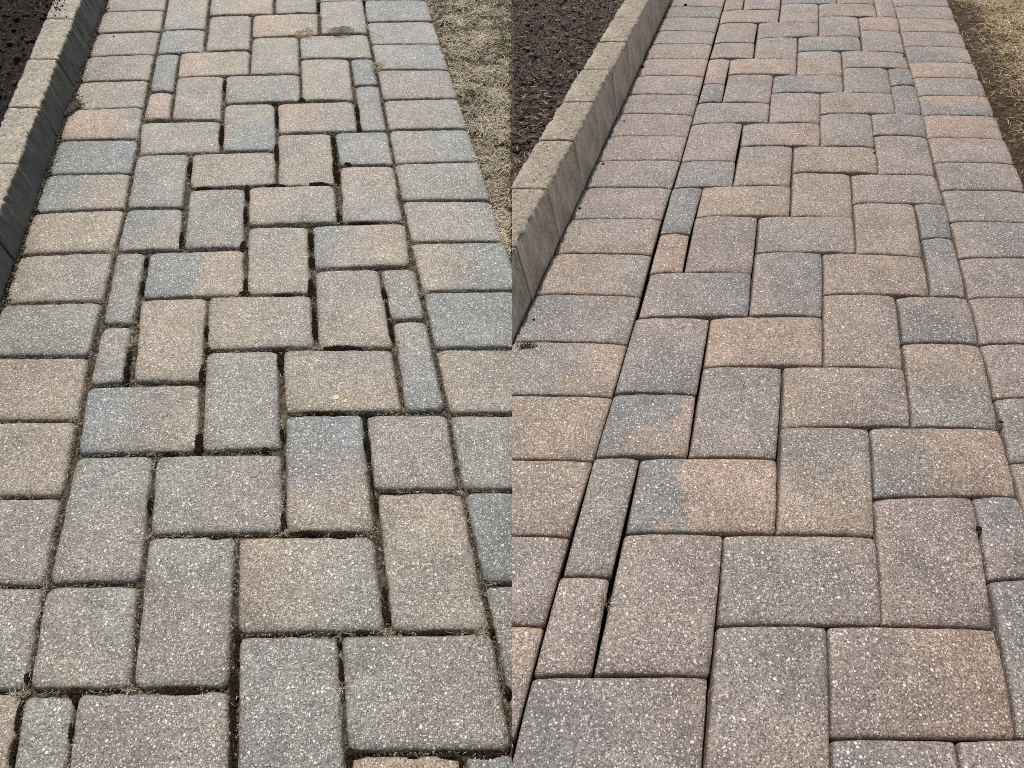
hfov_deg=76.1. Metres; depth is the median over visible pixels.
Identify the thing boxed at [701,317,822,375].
paver
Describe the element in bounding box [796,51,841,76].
paver
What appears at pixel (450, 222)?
paver
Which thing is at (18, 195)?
kerb stone
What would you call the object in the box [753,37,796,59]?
paver
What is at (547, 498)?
paver
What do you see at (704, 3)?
paver
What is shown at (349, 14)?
paver
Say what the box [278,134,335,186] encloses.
paver
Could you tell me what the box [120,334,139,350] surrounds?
dry grass tuft
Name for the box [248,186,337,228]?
paver
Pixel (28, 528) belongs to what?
paver
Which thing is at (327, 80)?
paver
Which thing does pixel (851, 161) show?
paver
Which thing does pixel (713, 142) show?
paver
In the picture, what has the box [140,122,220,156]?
paver
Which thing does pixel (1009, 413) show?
paver
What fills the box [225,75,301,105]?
paver
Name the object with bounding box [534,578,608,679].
paver
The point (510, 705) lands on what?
paver
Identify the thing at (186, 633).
paver
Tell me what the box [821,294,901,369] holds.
paver
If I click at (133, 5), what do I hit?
paver
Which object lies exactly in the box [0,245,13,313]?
kerb stone
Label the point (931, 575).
paver
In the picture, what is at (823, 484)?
paver
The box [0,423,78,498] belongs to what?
paver
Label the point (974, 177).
paver
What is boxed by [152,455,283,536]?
paver
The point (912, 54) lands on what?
paver
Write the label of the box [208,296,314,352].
paver
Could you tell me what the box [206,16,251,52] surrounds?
paver
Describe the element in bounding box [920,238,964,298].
paver
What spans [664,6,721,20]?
paver
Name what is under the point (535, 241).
kerb stone
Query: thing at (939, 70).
paver
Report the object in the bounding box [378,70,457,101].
paver
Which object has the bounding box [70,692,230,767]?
paver
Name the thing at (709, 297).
paver
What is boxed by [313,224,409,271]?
paver
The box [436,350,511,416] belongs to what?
paver
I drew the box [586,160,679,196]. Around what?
paver
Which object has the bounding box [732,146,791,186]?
paver
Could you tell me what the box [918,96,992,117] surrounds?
paver
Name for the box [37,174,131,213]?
paver
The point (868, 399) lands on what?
paver
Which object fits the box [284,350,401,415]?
paver
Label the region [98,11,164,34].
paver
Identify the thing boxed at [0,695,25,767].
paver
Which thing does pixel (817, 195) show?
paver
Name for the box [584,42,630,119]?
kerb stone
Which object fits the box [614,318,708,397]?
paver
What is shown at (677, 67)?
paver
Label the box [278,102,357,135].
paver
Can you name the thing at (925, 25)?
paver
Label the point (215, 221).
paver
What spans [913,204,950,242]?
paver
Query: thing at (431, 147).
paver
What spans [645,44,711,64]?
paver
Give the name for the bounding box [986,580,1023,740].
paver
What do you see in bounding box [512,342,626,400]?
paver
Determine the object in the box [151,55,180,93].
paver
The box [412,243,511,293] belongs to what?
paver
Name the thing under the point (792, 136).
paver
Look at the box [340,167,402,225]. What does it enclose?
paver
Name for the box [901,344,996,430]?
paver
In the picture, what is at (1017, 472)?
paver
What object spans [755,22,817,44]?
paver
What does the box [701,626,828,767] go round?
paver
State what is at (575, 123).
kerb stone
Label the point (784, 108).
paver
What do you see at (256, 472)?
leaf scrap
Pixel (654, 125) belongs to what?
paver
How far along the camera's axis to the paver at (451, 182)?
1.68 m
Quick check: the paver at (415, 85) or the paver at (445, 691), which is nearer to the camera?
the paver at (445, 691)
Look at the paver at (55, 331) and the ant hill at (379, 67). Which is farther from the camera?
the ant hill at (379, 67)
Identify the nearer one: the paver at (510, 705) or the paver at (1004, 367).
the paver at (510, 705)
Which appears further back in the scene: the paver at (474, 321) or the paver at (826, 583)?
the paver at (474, 321)
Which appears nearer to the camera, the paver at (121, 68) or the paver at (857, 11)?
the paver at (121, 68)
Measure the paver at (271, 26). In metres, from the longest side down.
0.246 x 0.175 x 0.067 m
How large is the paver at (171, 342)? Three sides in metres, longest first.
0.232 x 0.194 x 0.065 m
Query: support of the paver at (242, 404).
on the path bedding at (242, 538)
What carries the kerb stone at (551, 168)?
on the path bedding at (609, 595)
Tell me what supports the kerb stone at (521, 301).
on the path bedding at (609, 595)
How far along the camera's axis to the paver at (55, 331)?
1.37 m
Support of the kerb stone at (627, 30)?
on the path bedding at (609, 595)
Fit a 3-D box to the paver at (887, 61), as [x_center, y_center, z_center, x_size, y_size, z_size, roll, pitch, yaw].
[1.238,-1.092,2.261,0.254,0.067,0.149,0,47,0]
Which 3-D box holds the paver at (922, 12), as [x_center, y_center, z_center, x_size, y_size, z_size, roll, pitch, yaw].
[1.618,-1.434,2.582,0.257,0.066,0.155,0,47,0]
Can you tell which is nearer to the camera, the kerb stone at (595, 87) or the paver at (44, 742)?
the paver at (44, 742)
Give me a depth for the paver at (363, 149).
1.76 m
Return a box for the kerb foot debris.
[0,0,109,314]
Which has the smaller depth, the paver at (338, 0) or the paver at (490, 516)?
the paver at (490, 516)
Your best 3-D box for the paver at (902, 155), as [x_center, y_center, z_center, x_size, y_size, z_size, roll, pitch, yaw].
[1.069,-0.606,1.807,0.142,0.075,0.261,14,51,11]
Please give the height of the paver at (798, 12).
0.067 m
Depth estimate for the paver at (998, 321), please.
1.31 m
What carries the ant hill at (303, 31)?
on the paver at (271, 26)
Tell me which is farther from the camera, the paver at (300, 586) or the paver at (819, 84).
the paver at (819, 84)
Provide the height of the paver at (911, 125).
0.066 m
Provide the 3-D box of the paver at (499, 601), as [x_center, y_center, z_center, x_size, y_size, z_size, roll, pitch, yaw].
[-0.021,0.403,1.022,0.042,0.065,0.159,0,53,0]
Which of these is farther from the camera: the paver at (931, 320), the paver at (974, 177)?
the paver at (974, 177)
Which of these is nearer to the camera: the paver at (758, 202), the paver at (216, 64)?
the paver at (758, 202)
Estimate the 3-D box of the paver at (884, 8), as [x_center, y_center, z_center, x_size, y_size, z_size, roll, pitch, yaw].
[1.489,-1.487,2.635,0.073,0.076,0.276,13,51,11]
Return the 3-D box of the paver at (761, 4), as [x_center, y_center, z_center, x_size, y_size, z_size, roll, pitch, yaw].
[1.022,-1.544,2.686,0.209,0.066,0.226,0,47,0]
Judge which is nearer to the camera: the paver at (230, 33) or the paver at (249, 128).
the paver at (249, 128)
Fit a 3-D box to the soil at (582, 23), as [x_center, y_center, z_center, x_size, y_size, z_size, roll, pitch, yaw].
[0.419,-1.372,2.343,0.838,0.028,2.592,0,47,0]
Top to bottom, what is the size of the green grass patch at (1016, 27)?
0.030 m
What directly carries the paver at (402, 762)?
on the path bedding at (242, 538)
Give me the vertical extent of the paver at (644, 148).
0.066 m
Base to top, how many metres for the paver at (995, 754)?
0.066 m
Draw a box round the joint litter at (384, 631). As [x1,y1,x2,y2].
[0,1,505,767]
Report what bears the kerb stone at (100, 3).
on the path bedding at (242, 538)
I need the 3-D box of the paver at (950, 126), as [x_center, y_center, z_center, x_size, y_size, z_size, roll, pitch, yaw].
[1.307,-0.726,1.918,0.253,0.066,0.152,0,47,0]
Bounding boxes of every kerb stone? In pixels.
[0,108,56,193]
[0,164,37,262]
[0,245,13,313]
[8,60,75,138]
[30,19,88,91]
[47,0,100,49]
[95,0,104,10]
[512,141,582,242]
[512,189,558,303]
[512,248,530,345]
[539,102,600,193]
[561,70,616,151]
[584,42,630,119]
[600,17,642,89]
[615,0,652,63]
[651,0,662,42]
[662,0,670,20]
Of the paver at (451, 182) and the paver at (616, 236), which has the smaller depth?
the paver at (616, 236)
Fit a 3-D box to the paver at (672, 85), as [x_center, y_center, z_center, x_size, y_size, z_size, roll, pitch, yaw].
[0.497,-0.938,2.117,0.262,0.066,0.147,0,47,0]
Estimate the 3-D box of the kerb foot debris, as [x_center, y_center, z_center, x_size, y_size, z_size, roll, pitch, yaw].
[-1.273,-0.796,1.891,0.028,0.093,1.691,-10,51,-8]
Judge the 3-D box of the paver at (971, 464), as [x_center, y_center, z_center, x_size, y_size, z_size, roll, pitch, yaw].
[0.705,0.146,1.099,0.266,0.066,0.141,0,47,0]
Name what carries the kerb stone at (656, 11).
on the path bedding at (609, 595)
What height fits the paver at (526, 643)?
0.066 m
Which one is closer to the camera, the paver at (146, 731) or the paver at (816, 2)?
the paver at (146, 731)
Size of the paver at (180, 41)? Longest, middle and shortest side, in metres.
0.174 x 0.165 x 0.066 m
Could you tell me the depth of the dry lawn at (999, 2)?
2.35 m
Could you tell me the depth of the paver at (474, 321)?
1.39 m
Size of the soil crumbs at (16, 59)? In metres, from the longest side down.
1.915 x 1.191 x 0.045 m
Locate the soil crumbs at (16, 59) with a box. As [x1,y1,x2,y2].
[0,0,51,119]
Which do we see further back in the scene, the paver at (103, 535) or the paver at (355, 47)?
the paver at (355, 47)
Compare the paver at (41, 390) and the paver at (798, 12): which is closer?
the paver at (41, 390)
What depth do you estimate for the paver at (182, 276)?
1.47 m
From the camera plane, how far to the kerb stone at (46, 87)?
1.82 m
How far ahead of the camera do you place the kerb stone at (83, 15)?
2.10 m
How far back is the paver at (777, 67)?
2.19 m
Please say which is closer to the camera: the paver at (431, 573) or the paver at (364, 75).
the paver at (431, 573)
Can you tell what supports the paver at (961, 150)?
on the path bedding at (609, 595)
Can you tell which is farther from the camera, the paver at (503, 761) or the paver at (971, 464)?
the paver at (971, 464)
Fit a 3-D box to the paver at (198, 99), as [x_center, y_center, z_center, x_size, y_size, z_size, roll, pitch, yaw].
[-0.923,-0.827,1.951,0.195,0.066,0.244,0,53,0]
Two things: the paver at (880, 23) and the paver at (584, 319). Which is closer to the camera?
the paver at (584, 319)
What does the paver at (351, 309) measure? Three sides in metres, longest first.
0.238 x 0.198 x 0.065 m
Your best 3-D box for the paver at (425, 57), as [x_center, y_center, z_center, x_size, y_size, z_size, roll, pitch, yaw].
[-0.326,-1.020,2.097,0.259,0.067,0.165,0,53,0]
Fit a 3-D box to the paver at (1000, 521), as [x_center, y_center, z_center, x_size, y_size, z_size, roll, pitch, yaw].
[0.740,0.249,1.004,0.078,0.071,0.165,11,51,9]
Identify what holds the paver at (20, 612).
on the path bedding at (242, 538)
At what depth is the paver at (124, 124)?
1.83 m
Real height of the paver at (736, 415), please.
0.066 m
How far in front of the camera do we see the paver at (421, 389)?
1.31 m
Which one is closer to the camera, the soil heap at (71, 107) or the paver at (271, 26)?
the soil heap at (71, 107)
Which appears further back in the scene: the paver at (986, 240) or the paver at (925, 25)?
the paver at (925, 25)
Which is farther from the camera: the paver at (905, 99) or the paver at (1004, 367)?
the paver at (905, 99)
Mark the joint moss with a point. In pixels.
(73, 694)
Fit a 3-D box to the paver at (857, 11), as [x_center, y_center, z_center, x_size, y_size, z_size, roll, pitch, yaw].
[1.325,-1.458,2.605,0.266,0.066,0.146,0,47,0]
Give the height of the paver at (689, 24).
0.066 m
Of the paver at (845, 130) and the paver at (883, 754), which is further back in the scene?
the paver at (845, 130)
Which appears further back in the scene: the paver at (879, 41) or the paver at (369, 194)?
the paver at (879, 41)
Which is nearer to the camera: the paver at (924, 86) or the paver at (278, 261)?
the paver at (278, 261)
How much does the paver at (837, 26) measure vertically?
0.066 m
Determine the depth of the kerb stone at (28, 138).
1.68 m
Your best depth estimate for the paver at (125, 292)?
1.44 m
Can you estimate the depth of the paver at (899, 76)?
2.13 m
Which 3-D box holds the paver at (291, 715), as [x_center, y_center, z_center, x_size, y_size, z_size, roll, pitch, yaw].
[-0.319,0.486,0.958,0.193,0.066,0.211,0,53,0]
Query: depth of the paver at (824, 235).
1.52 m
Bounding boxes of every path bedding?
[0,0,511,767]
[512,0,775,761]
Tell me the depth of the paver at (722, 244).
1.49 m
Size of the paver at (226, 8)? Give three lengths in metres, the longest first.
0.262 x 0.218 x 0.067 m
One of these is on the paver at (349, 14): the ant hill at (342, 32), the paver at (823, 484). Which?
the ant hill at (342, 32)
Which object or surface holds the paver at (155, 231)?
on the path bedding at (242, 538)
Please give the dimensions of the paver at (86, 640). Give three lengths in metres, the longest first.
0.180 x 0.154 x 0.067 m
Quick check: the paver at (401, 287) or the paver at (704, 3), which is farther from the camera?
the paver at (704, 3)
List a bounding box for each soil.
[0,0,52,126]
[512,0,624,177]
[947,0,1023,192]
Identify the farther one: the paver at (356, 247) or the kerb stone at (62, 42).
the kerb stone at (62, 42)
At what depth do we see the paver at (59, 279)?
1.46 m
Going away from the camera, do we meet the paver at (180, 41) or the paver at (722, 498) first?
the paver at (722, 498)
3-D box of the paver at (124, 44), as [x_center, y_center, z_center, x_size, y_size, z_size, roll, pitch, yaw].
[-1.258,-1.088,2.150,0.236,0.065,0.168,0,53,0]
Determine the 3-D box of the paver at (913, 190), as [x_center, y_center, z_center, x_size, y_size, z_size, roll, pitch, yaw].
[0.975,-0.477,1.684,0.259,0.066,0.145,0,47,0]
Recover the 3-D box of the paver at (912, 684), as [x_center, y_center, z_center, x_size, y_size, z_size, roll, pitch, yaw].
[0.521,0.399,0.861,0.263,0.066,0.140,0,47,0]
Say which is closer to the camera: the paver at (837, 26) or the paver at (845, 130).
the paver at (845, 130)
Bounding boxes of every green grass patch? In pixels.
[490,15,511,55]
[1001,19,1023,40]
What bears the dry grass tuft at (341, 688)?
on the paver at (291, 715)
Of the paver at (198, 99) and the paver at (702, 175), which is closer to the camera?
the paver at (702, 175)
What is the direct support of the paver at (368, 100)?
on the path bedding at (242, 538)
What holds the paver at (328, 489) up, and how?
on the path bedding at (242, 538)
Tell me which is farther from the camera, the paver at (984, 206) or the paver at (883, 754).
the paver at (984, 206)
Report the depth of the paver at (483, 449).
1.19 m
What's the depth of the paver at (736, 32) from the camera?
2.40 m
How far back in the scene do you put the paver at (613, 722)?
0.80 m
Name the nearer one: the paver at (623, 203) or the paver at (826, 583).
the paver at (826, 583)
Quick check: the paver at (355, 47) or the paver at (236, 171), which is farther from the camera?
the paver at (355, 47)
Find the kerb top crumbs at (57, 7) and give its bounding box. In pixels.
[49,0,66,16]
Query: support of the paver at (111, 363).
on the path bedding at (242, 538)
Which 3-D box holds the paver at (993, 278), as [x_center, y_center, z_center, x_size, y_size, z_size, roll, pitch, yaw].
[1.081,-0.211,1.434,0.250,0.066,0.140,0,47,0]
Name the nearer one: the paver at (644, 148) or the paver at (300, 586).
the paver at (300, 586)
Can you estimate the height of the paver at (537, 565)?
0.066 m
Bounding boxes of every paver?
[0,303,102,358]
[0,359,89,423]
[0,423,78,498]
[0,499,61,587]
[0,589,46,691]
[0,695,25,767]
[6,254,114,305]
[15,697,76,767]
[23,211,125,256]
[32,587,139,691]
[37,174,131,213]
[50,141,138,175]
[51,457,154,585]
[61,108,143,141]
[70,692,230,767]
[75,81,149,109]
[80,386,200,456]
[81,55,155,83]
[90,32,160,56]
[91,328,133,387]
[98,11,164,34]
[105,253,146,327]
[106,0,167,12]
[119,210,183,253]
[129,155,189,210]
[135,299,207,384]
[135,537,236,690]
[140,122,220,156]
[144,251,245,300]
[145,93,173,122]
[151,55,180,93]
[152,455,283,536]
[158,30,205,55]
[164,0,209,31]
[172,77,223,122]
[178,51,250,78]
[185,189,246,252]
[191,153,276,190]
[203,352,281,453]
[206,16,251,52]
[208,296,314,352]
[210,0,273,17]
[223,104,276,153]
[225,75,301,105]
[238,537,384,635]
[238,637,345,767]
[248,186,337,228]
[248,227,310,296]
[250,37,300,76]
[252,14,318,39]
[276,0,317,14]
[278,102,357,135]
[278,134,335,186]
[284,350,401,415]
[286,416,374,535]
[300,35,372,61]
[301,59,353,102]
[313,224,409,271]
[315,270,392,350]
[320,0,362,1]
[320,1,367,35]
[335,132,393,168]
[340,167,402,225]
[342,635,510,753]
[351,59,377,87]
[351,756,459,767]
[355,86,386,132]
[365,0,432,23]
[367,22,439,45]
[367,416,458,492]
[372,44,448,71]
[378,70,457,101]
[378,493,488,634]
[381,270,423,322]
[384,99,466,131]
[390,130,477,165]
[393,322,444,413]
[395,163,490,202]
[403,202,502,244]
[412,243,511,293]
[424,292,511,350]
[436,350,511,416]
[450,416,511,492]
[465,493,511,584]
[466,755,511,767]
[486,587,511,693]
[509,700,511,715]
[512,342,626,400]
[512,396,611,466]
[512,460,591,543]
[512,537,568,633]
[512,627,543,745]
[512,677,706,767]
[514,295,639,352]
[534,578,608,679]
[536,254,650,301]
[555,219,660,263]
[563,458,638,583]
[571,188,670,228]
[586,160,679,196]
[594,534,721,679]
[596,394,694,466]
[597,136,686,168]
[609,114,692,143]
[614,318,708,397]
[620,94,697,121]
[625,459,776,540]
[628,76,703,103]
[637,59,707,84]
[638,272,750,326]
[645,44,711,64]
[648,234,688,281]
[652,31,714,49]
[658,17,718,38]
[660,188,701,241]
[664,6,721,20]
[669,0,724,9]
[673,161,734,190]
[681,123,741,163]
[684,216,756,274]
[687,367,780,460]
[692,103,769,131]
[696,186,789,223]
[698,84,724,104]
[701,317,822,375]
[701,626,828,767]
[703,59,729,85]
[710,43,753,60]
[714,23,756,44]
[714,536,879,632]
[719,10,778,30]
[722,75,772,103]
[723,0,743,11]
[727,59,796,82]
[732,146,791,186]
[739,123,819,151]
[743,0,779,10]
[748,252,821,318]
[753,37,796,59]
[753,216,854,260]
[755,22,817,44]
[768,93,819,124]
[771,75,842,94]
[773,427,872,538]
[778,4,817,22]
[778,367,908,434]
[779,0,836,11]
[789,173,851,218]
[790,147,876,180]
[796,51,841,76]
[797,36,860,53]
[817,16,859,38]
[818,4,875,18]
[819,114,873,148]
[820,92,894,115]
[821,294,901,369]
[822,254,927,300]
[826,627,1013,744]
[829,740,957,767]
[836,0,873,4]
[840,51,907,70]
[842,68,890,93]
[850,175,941,206]
[852,203,920,258]
[858,17,898,32]
[859,30,903,53]
[868,428,1013,502]
[871,114,925,138]
[872,498,990,630]
[873,0,895,17]
[873,136,933,176]
[887,68,913,87]
[890,85,920,114]
[892,0,948,7]
[894,6,953,19]
[895,297,976,348]
[898,18,959,33]
[900,32,965,48]
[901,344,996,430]
[903,46,971,64]
[908,62,977,79]
[913,77,985,97]
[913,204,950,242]
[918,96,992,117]
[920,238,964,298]
[922,115,1001,139]
[927,138,1012,164]
[933,163,1023,192]
[940,191,1023,224]
[949,222,1023,260]
[954,740,1023,767]
[958,258,1023,301]
[967,298,1023,347]
[971,497,1023,585]
[979,344,1023,402]
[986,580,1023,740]
[993,398,1023,464]
[1009,464,1023,513]
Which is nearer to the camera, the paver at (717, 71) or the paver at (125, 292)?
the paver at (125, 292)
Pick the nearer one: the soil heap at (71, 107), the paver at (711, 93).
the soil heap at (71, 107)
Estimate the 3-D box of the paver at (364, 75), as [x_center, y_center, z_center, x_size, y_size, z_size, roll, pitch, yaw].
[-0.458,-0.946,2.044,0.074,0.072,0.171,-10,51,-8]
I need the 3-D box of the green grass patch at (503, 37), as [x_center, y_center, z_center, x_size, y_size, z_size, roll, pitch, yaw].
[-0.042,-1.139,2.115,0.084,0.053,0.242,0,53,0]
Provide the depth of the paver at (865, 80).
2.11 m
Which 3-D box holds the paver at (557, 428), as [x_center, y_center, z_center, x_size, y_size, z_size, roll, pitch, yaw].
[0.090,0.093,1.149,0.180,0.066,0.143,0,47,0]
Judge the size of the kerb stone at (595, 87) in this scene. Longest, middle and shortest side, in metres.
0.256 x 0.201 x 0.116 m
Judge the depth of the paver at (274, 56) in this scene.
2.07 m
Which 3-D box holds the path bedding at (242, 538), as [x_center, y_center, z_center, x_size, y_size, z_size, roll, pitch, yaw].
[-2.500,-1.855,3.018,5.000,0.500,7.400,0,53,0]
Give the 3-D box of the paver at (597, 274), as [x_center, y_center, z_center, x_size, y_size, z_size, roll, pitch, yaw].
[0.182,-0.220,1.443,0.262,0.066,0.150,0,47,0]
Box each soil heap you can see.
[62,96,87,122]
[517,340,544,349]
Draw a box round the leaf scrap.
[252,469,259,477]
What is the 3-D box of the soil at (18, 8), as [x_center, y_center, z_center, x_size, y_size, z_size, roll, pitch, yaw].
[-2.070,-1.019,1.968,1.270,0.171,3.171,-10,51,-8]
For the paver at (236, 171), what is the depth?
1.71 m
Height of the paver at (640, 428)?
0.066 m
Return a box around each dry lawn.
[425,0,511,257]
[950,0,1023,171]
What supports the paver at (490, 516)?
on the path bedding at (242, 538)
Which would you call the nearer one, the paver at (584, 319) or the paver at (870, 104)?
the paver at (584, 319)
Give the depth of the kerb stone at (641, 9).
2.23 m
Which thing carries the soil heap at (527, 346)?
on the paver at (592, 370)
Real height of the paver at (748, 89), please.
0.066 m
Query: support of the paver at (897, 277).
on the path bedding at (609, 595)
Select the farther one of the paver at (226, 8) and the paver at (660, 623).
the paver at (226, 8)
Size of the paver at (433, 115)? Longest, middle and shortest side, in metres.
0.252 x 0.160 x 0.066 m
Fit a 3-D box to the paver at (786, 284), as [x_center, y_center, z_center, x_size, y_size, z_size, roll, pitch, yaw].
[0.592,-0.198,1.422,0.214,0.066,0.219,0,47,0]
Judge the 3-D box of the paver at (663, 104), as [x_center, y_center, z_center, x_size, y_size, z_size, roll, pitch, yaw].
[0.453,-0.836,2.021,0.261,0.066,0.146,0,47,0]
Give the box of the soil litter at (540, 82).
[512,0,619,176]
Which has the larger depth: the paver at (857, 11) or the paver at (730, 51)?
the paver at (857, 11)
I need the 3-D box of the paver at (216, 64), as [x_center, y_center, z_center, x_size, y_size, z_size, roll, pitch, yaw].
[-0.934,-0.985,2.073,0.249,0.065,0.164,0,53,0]
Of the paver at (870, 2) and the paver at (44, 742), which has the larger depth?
the paver at (870, 2)
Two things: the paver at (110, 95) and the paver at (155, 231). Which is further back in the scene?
the paver at (110, 95)
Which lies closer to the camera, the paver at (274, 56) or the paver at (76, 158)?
the paver at (76, 158)
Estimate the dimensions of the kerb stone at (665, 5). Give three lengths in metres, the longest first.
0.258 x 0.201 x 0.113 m
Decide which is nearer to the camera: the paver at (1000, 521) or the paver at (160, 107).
the paver at (1000, 521)
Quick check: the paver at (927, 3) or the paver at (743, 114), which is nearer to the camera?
the paver at (743, 114)
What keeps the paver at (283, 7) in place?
on the path bedding at (242, 538)
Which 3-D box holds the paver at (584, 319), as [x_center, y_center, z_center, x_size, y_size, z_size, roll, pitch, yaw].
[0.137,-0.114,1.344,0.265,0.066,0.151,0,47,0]
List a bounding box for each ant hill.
[293,27,312,38]
[327,26,353,37]
[370,62,383,72]
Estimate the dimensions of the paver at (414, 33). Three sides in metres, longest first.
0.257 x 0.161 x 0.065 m
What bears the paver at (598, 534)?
on the path bedding at (609, 595)
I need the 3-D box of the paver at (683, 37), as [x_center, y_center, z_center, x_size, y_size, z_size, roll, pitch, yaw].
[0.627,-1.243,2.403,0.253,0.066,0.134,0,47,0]
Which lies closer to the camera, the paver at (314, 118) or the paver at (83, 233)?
the paver at (83, 233)
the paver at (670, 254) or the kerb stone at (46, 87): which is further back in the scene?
the kerb stone at (46, 87)
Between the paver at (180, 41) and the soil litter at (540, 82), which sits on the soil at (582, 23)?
the soil litter at (540, 82)
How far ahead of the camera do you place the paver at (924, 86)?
2.08 m
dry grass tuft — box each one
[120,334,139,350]
[335,678,349,697]
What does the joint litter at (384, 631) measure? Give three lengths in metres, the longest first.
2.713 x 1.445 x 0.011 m
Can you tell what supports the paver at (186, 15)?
on the path bedding at (242, 538)
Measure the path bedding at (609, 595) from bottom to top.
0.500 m
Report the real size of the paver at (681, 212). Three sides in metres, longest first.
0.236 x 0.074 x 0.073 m
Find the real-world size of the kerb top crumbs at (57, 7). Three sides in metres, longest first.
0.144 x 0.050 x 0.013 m
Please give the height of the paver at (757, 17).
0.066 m
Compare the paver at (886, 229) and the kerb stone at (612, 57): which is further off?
the kerb stone at (612, 57)
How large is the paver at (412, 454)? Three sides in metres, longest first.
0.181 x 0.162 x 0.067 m
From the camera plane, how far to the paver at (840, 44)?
2.33 m
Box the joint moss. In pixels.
[9,0,510,767]
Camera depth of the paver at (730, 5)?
2.61 m
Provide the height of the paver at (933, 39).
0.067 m
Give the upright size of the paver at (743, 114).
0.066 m
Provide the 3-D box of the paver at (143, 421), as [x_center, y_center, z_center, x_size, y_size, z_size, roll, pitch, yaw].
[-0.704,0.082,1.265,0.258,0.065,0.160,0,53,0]
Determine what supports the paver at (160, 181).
on the path bedding at (242, 538)
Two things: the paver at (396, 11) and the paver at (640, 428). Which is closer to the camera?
the paver at (640, 428)

